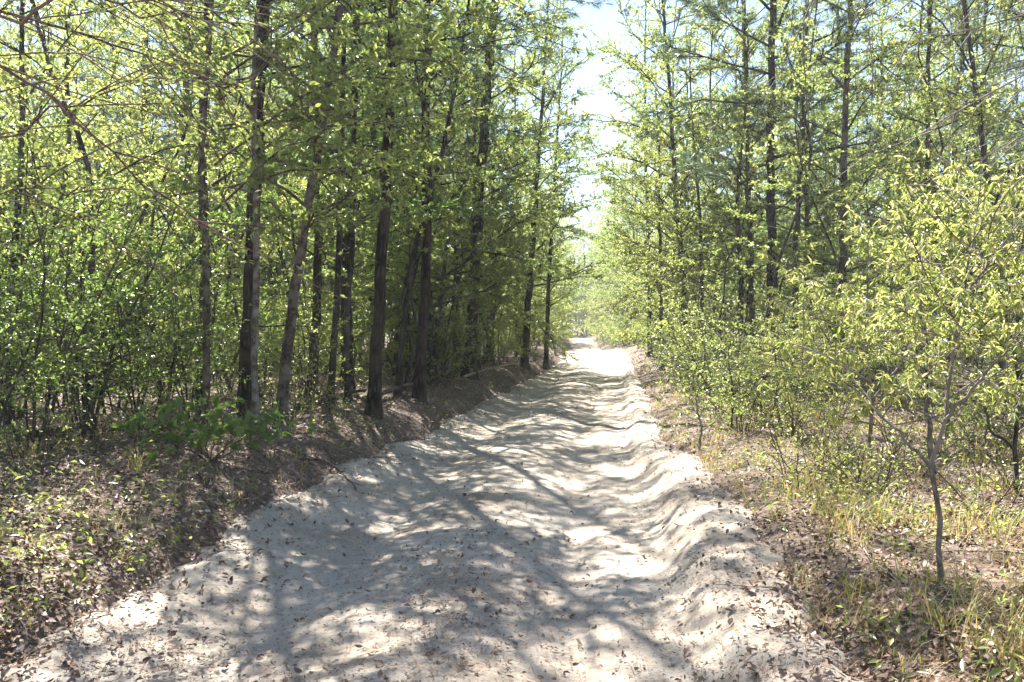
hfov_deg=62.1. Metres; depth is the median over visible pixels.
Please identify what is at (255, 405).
hardwood tree
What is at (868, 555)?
fallen branch
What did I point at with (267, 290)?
tree
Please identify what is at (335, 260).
hardwood tree
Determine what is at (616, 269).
hardwood tree
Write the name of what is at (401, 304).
tree
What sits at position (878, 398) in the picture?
shrub
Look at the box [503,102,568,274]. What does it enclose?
hardwood tree
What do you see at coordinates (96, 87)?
hardwood tree
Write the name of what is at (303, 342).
leafy shrub
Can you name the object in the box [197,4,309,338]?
hardwood tree
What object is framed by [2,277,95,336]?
hardwood tree
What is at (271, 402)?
shrub
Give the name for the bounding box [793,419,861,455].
shrub
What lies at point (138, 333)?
glossy shrub
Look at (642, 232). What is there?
hardwood tree
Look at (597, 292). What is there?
hardwood tree
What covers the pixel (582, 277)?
hardwood tree
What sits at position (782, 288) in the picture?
hardwood tree
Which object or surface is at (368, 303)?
hardwood tree
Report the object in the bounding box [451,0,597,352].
hardwood tree
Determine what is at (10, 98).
hardwood tree
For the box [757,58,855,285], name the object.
hardwood tree
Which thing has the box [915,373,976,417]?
shrub
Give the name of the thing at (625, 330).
leafy shrub
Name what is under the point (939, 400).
shrub
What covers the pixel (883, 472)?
shrub
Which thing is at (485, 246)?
hardwood tree
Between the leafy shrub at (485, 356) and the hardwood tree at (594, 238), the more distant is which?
the hardwood tree at (594, 238)
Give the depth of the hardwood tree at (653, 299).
46.58 m
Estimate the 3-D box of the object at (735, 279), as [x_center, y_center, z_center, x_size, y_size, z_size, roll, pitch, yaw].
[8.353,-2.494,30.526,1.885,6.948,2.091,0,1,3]
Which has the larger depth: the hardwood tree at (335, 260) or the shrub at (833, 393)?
the hardwood tree at (335, 260)
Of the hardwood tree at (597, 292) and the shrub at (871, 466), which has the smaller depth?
the shrub at (871, 466)
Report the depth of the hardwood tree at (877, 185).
35.00 m
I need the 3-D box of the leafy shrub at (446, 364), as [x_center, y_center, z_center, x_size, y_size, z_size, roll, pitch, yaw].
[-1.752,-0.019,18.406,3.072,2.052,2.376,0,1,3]
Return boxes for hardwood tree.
[0,0,72,277]
[0,0,161,378]
[0,0,162,432]
[0,0,186,404]
[0,0,261,422]
[0,1,63,275]
[0,1,139,280]
[0,5,53,286]
[0,7,50,159]
[0,10,108,281]
[0,11,84,292]
[0,69,92,357]
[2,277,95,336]
[13,0,139,290]
[25,0,196,274]
[27,53,169,370]
[31,1,176,335]
[39,0,163,335]
[47,2,151,182]
[61,50,192,374]
[79,2,225,330]
[82,0,422,432]
[94,0,295,363]
[95,0,357,408]
[100,5,249,252]
[109,3,286,358]
[143,0,463,430]
[151,0,493,398]
[153,0,299,350]
[155,6,305,389]
[157,2,335,342]
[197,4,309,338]
[213,3,334,290]
[213,84,326,377]
[219,76,364,367]
[235,0,461,404]
[237,3,363,330]
[248,1,454,402]
[248,9,409,279]
[258,9,436,377]
[261,29,324,347]
[262,10,420,360]
[265,4,459,366]
[267,0,596,381]
[272,10,333,346]
[281,10,444,298]
[303,128,388,349]
[310,0,518,397]
[310,3,468,298]
[329,0,527,363]
[331,70,464,349]
[333,4,470,374]
[358,283,417,356]
[360,0,580,369]
[365,0,547,362]
[366,134,534,380]
[383,172,498,358]
[387,2,524,369]
[397,0,584,363]
[397,13,496,283]
[411,94,559,364]
[437,80,556,344]
[447,193,526,342]
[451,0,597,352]
[460,168,533,352]
[464,0,617,370]
[482,193,579,347]
[495,163,555,345]
[501,0,614,369]
[502,198,572,351]
[502,219,585,343]
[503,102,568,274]
[505,153,582,315]
[508,162,580,339]
[508,206,598,333]
[512,155,577,287]
[514,182,599,338]
[520,218,573,340]
[539,153,595,311]
[543,220,588,340]
[543,234,573,335]
[556,0,764,370]
[561,246,580,327]
[563,182,588,329]
[564,223,583,320]
[566,193,598,332]
[570,241,597,326]
[572,1,758,357]
[572,184,602,334]
[573,228,590,334]
[573,245,592,334]
[574,166,642,316]
[574,183,609,331]
[575,258,595,334]
[578,133,671,344]
[579,184,633,327]
[580,213,613,337]
[581,154,652,345]
[581,200,638,341]
[581,203,628,331]
[582,223,628,328]
[582,223,632,339]
[582,227,629,330]
[582,264,609,334]
[583,226,641,346]
[584,226,605,329]
[585,0,688,356]
[585,84,666,327]
[586,60,711,370]
[588,214,630,339]
[590,205,671,344]
[594,185,644,344]
[595,117,654,295]
[598,169,680,335]
[599,4,789,348]
[600,245,631,344]
[604,13,784,347]
[604,79,722,339]
[615,170,718,335]
[623,184,689,347]
[631,0,874,362]
[632,203,668,337]
[640,0,796,355]
[657,174,732,340]
[659,0,821,371]
[664,0,811,284]
[664,191,723,327]
[689,0,893,371]
[695,0,838,335]
[699,58,787,330]
[705,128,759,313]
[706,185,761,338]
[707,0,878,389]
[721,135,810,352]
[729,169,790,348]
[739,0,967,393]
[752,0,943,363]
[755,0,893,342]
[755,19,905,316]
[756,133,836,352]
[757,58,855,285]
[758,18,903,338]
[776,0,974,361]
[776,114,888,347]
[801,128,906,349]
[824,0,1023,399]
[833,1,938,309]
[841,0,1023,410]
[848,0,1023,370]
[851,26,1020,388]
[866,1,964,272]
[871,0,1023,366]
[874,19,1011,296]
[877,4,1005,351]
[941,153,1023,358]
[948,4,1023,365]
[951,99,1023,361]
[958,146,1023,356]
[1001,83,1023,97]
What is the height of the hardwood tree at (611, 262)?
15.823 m
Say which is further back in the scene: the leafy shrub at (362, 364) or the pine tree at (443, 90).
the pine tree at (443, 90)
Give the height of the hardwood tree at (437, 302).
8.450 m
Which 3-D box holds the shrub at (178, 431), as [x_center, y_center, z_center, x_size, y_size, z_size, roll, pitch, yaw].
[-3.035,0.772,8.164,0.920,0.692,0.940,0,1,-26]
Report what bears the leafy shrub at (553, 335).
on the ground at (338, 451)
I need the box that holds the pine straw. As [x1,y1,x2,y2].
[0,359,1023,681]
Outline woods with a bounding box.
[0,46,1023,353]
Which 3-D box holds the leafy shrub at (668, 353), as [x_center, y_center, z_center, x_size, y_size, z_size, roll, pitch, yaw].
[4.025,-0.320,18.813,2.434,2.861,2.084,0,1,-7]
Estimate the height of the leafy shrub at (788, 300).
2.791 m
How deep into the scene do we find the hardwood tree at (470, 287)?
18.94 m
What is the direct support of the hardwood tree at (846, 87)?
on the ground at (338, 451)
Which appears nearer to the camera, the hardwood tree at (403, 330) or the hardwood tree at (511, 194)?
the hardwood tree at (403, 330)
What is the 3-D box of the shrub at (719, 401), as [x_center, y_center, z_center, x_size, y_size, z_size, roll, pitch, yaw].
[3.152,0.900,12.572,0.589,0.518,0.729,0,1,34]
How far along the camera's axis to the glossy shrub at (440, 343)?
21.33 m
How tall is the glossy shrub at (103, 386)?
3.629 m
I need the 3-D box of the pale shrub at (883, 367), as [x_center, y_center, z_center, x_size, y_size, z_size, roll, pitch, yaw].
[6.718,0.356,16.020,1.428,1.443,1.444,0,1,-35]
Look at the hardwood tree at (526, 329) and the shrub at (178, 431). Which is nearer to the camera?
the shrub at (178, 431)
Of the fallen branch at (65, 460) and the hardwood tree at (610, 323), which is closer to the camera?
the fallen branch at (65, 460)
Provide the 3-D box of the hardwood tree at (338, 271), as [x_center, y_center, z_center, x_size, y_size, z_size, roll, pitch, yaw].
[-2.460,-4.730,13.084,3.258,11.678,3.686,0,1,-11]
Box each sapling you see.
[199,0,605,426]
[690,132,1023,585]
[721,195,1021,452]
[816,163,1023,439]
[849,186,1023,493]
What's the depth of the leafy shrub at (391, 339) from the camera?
25.55 m
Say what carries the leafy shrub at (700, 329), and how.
on the ground at (338, 451)
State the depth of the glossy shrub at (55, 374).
7.98 m
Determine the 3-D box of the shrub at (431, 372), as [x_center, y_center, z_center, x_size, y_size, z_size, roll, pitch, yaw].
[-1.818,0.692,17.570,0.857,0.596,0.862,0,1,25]
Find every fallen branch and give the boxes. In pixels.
[35,445,89,464]
[300,458,363,489]
[461,359,519,377]
[857,507,900,583]
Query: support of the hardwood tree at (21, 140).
on the ground at (338, 451)
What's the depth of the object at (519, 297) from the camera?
36.64 m
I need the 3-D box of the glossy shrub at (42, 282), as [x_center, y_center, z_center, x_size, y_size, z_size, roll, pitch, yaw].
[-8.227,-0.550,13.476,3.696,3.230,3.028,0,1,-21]
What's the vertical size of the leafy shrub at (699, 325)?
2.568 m
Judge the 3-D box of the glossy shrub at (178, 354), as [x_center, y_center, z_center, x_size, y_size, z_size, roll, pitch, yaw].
[-3.826,0.028,9.380,2.334,2.172,2.404,0,1,29]
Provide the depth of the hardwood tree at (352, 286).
25.73 m
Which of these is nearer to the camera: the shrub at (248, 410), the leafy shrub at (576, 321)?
the shrub at (248, 410)
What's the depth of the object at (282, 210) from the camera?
27.73 m
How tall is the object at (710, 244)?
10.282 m
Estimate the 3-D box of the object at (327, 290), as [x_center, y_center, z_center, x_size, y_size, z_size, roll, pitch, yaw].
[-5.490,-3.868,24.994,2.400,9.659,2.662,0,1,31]
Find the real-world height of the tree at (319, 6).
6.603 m
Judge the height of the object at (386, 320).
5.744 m
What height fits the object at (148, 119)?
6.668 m
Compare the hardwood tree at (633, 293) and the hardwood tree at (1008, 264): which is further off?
the hardwood tree at (633, 293)
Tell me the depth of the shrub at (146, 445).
8.10 m
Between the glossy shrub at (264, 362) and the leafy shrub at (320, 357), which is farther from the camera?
the leafy shrub at (320, 357)
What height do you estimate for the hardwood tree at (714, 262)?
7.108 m
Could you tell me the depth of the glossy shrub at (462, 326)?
27.83 m
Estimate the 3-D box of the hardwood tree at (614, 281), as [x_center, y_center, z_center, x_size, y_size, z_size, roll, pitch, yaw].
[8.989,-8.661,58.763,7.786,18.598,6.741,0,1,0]
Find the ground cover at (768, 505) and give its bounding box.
[0,357,1023,681]
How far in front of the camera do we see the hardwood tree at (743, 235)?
43.50 m
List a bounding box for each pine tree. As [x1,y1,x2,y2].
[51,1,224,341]
[105,1,245,360]
[127,31,198,321]
[152,0,426,416]
[235,0,477,388]
[296,0,559,419]
[303,0,579,403]
[358,0,614,380]
[419,0,508,348]
[626,0,964,379]
[689,0,802,351]
[723,15,789,320]
[892,0,1022,364]
[924,0,1023,256]
[926,0,1023,166]
[977,7,1023,199]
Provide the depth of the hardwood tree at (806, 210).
22.48 m
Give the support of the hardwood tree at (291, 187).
on the ground at (338, 451)
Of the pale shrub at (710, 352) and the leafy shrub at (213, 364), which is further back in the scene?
the pale shrub at (710, 352)
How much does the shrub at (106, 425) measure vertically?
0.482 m
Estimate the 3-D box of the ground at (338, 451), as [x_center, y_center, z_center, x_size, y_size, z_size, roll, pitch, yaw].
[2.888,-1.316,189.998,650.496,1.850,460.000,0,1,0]
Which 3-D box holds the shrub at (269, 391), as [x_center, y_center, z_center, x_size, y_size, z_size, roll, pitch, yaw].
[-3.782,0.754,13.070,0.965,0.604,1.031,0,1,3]
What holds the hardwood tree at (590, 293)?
on the ground at (338, 451)
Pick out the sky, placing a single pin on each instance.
(598, 102)
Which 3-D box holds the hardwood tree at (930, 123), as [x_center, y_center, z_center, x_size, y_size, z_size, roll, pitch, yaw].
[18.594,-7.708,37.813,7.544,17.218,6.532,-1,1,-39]
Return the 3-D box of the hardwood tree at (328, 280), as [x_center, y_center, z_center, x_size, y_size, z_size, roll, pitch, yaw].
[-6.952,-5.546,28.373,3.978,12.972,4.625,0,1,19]
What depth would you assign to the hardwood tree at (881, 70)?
32.93 m
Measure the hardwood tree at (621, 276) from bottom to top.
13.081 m
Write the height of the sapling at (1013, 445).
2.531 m
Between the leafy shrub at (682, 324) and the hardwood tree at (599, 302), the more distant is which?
the hardwood tree at (599, 302)
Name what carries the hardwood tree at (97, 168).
on the ground at (338, 451)
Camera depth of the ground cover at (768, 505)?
5.40 m
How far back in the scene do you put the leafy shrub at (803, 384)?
15.37 m
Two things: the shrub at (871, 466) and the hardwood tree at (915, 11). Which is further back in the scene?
the hardwood tree at (915, 11)
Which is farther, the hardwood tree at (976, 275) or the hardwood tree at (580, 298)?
the hardwood tree at (580, 298)
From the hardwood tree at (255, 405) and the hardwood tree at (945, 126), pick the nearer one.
the hardwood tree at (255, 405)
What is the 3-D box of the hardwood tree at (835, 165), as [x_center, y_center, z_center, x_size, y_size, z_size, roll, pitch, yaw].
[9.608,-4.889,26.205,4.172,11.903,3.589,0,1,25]
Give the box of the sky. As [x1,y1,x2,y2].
[0,0,1023,330]
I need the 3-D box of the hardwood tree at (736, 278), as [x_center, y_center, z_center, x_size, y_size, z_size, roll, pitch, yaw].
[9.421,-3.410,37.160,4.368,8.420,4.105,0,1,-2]
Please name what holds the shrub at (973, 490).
on the ground at (338, 451)
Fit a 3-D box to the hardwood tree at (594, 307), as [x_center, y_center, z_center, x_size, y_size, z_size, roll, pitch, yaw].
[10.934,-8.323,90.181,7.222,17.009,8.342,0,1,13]
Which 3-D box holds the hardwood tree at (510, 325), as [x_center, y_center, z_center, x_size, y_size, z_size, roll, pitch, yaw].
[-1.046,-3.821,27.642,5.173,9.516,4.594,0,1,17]
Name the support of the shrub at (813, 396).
on the ground at (338, 451)
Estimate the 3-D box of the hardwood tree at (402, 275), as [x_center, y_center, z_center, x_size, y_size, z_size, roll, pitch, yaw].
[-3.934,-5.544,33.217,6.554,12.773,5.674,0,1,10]
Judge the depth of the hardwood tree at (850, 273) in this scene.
30.34 m
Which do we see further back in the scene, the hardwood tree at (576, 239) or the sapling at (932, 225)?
the hardwood tree at (576, 239)
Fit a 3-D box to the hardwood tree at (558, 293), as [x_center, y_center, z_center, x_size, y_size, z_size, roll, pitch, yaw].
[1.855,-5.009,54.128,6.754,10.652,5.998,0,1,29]
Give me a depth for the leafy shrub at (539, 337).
39.36 m
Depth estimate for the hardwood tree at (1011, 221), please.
20.97 m
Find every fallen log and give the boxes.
[29,388,165,438]
[289,364,367,411]
[382,360,460,395]
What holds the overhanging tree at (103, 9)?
on the ground at (338, 451)
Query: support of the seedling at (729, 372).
on the ground at (338, 451)
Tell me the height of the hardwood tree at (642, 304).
14.392 m
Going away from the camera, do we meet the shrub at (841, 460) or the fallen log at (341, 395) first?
the shrub at (841, 460)
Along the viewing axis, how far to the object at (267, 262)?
20.63 m
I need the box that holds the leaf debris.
[35,370,843,681]
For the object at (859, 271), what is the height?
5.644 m
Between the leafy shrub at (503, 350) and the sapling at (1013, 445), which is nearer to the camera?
the sapling at (1013, 445)
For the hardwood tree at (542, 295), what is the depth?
43.20 m
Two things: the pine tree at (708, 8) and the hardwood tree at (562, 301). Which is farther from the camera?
the hardwood tree at (562, 301)
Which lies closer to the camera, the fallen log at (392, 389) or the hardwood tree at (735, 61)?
the fallen log at (392, 389)
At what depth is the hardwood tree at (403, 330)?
14.94 m
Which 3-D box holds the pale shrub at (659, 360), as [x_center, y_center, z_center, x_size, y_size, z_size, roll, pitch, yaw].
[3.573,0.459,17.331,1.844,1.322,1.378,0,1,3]
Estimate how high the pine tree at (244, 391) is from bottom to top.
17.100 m
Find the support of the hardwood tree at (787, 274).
on the ground at (338, 451)
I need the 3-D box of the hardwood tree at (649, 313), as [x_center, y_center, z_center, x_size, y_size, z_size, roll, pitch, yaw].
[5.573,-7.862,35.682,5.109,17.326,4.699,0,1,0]
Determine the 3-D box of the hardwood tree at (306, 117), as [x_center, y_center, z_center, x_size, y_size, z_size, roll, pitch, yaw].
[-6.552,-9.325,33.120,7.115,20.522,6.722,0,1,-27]
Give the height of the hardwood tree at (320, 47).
16.432 m
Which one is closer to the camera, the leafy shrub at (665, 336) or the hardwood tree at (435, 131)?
the leafy shrub at (665, 336)
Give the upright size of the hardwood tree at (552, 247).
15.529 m
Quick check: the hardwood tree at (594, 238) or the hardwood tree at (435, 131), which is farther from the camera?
the hardwood tree at (594, 238)
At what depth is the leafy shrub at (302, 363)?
13.00 m
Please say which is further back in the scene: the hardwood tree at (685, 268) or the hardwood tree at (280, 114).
the hardwood tree at (280, 114)
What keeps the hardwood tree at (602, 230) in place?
on the ground at (338, 451)
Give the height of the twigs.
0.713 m
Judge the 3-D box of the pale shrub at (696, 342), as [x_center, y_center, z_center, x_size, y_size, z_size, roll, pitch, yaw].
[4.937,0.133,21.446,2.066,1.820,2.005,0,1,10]
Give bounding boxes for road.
[0,338,862,681]
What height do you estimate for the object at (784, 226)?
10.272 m
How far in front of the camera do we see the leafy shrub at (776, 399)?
9.89 m
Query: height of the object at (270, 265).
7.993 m
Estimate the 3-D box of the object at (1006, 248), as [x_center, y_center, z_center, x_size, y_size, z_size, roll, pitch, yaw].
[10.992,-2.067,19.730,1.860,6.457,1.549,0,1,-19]
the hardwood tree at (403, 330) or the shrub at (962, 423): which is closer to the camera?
the shrub at (962, 423)
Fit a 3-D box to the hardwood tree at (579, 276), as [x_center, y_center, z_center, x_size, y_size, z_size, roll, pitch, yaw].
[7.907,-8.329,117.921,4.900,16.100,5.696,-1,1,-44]
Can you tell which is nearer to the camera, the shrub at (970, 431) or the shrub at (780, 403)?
the shrub at (970, 431)
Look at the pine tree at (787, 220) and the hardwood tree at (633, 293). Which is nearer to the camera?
the pine tree at (787, 220)
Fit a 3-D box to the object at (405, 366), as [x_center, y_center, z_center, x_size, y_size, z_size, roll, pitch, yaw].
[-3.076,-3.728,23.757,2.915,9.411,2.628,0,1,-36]
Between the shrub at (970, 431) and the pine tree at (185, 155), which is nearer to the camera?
the shrub at (970, 431)
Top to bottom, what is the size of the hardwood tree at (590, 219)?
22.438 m
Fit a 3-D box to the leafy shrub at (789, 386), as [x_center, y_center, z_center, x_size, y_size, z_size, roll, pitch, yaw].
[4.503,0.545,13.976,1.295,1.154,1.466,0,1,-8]
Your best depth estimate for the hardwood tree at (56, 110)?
30.84 m
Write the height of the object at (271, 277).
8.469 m
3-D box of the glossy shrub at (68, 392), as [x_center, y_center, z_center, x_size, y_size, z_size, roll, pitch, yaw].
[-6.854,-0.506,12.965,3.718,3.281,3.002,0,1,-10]
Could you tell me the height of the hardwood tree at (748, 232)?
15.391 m
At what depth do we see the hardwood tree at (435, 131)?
34.20 m
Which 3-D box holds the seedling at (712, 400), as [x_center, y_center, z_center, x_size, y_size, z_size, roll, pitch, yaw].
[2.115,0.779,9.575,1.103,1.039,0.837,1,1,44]
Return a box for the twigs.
[0,376,1023,674]
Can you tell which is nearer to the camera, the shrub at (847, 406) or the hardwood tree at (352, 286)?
the shrub at (847, 406)
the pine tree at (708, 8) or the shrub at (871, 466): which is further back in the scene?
the pine tree at (708, 8)
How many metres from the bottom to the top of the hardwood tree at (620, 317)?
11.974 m
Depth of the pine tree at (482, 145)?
20.81 m
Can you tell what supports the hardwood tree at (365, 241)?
on the ground at (338, 451)
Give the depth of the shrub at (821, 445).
7.13 m
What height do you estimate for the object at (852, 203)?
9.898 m
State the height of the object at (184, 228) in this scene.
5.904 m
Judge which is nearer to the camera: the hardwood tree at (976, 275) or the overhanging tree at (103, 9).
the overhanging tree at (103, 9)
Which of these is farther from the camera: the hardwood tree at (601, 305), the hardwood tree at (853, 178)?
the hardwood tree at (601, 305)
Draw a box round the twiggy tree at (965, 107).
[757,0,1023,233]
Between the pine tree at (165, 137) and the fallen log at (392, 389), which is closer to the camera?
the fallen log at (392, 389)
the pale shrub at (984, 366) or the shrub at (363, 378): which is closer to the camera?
the shrub at (363, 378)
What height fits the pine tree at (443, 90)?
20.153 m
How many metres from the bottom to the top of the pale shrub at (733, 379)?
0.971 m
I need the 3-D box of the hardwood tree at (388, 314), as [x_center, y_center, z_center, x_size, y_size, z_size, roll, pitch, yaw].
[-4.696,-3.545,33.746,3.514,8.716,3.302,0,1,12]
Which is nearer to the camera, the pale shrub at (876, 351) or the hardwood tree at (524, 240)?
the pale shrub at (876, 351)
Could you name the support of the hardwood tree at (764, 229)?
on the ground at (338, 451)
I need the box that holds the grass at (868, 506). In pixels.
[0,356,1023,681]
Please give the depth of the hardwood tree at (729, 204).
37.02 m
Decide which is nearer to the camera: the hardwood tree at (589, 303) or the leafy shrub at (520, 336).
the leafy shrub at (520, 336)
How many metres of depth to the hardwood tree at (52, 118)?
30.44 m
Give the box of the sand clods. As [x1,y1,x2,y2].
[174,412,784,614]
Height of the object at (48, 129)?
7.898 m
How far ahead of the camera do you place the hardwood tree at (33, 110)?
34.58 m
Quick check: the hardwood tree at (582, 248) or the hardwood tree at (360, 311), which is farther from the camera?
the hardwood tree at (582, 248)
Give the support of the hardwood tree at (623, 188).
on the ground at (338, 451)
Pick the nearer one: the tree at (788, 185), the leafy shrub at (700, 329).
the tree at (788, 185)
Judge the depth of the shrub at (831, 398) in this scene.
11.84 m
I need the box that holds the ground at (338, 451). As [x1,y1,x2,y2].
[0,331,1023,681]
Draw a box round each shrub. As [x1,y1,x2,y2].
[0,93,249,441]
[0,105,196,453]
[0,175,136,419]
[0,182,108,444]
[0,190,234,414]
[0,196,75,400]
[0,208,188,407]
[0,217,101,393]
[0,399,92,478]
[22,239,268,436]
[39,409,123,452]
[62,179,242,400]
[64,400,126,437]
[79,189,276,418]
[108,409,183,451]
[142,253,197,374]
[144,386,238,451]
[152,237,311,394]
[157,310,278,388]
[223,325,272,376]
[228,277,310,388]
[230,372,299,404]
[234,273,355,397]
[238,402,269,418]
[251,374,333,420]
[259,262,370,399]
[259,327,282,371]
[261,374,333,418]
[263,297,340,380]
[274,370,343,404]
[294,339,328,372]
[297,381,349,412]
[299,275,371,372]
[317,380,353,398]
[318,302,397,381]
[352,299,499,384]
[353,332,386,368]
[353,363,389,387]
[384,306,414,365]
[399,321,456,364]
[403,365,445,383]
[411,316,461,367]
[434,307,495,361]
[438,342,478,373]
[442,293,495,359]
[459,316,517,369]
[479,318,523,362]
[488,324,517,361]
[497,300,550,350]
[501,311,537,353]
[506,313,552,349]
[512,312,539,346]
[537,317,560,343]
[552,304,567,341]
[567,307,584,334]
[603,313,643,345]
[614,317,633,346]
[628,310,665,357]
[634,272,731,391]
[639,263,744,387]
[641,305,747,370]
[642,333,723,391]
[646,319,706,372]
[650,310,691,360]
[651,311,729,400]
[652,300,697,364]
[654,303,796,401]
[656,302,776,388]
[656,333,675,364]
[662,288,733,371]
[667,311,746,372]
[669,379,693,393]
[676,324,733,381]
[679,353,752,411]
[681,398,724,423]
[682,273,780,392]
[688,378,750,421]
[693,328,811,424]
[700,306,813,396]
[703,389,744,414]
[704,326,804,433]
[708,330,774,398]
[708,392,779,428]
[717,328,779,384]
[722,320,806,423]
[733,296,842,435]
[735,284,825,406]
[745,348,823,404]
[747,262,849,384]
[752,416,868,493]
[755,382,798,413]
[761,403,819,436]
[762,313,839,398]
[763,423,871,483]
[775,391,858,442]
[791,382,842,413]
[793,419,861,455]
[794,375,856,415]
[796,438,881,486]
[801,382,868,420]
[804,422,923,508]
[807,377,854,405]
[812,430,918,501]
[825,317,925,389]
[828,339,904,393]
[834,431,903,475]
[844,438,921,486]
[850,379,904,408]
[858,392,933,440]
[859,368,898,391]
[863,414,966,478]
[875,367,919,397]
[879,327,921,370]
[896,340,960,380]
[911,430,977,463]
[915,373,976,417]
[916,384,965,405]
[916,439,1023,520]
[918,396,1003,436]
[918,422,977,453]
[922,398,1008,446]
[940,398,1023,456]
[957,350,1018,386]
[960,411,1023,446]
[965,337,1019,378]
[972,435,1023,491]
[974,406,1023,458]
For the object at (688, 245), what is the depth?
32.30 m
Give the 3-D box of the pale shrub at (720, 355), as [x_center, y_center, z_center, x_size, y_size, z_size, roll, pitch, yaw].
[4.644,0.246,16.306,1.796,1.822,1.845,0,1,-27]
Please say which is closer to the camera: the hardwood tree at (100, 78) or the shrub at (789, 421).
the shrub at (789, 421)
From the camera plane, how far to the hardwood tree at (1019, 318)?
31.18 m
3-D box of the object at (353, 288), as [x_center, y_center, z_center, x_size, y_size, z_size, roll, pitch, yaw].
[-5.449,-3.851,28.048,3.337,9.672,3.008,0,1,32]
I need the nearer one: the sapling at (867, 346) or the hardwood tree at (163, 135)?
the sapling at (867, 346)
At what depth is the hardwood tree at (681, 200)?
23.85 m
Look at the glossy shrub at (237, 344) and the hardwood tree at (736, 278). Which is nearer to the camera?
the glossy shrub at (237, 344)
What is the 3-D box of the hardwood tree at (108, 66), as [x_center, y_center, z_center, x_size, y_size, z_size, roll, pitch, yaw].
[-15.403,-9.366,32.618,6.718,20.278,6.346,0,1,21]
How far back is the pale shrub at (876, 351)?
16.98 m
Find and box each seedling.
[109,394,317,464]
[235,401,312,461]
[655,365,747,451]
[685,315,762,427]
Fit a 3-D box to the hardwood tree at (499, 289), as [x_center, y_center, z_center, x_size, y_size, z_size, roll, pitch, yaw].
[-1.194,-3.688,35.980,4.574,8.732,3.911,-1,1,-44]
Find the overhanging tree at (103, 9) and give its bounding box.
[0,0,368,298]
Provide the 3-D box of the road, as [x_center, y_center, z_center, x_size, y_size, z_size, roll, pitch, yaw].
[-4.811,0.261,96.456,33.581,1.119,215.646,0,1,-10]
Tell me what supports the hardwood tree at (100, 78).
on the ground at (338, 451)
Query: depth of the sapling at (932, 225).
9.39 m
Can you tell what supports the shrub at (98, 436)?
on the ground at (338, 451)
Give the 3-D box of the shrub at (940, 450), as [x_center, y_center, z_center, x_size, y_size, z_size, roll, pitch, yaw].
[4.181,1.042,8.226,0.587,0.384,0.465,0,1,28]
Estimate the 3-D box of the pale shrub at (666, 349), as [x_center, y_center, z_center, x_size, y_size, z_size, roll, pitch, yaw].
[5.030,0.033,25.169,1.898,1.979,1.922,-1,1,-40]
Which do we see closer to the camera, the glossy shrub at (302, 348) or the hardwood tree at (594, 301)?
the glossy shrub at (302, 348)

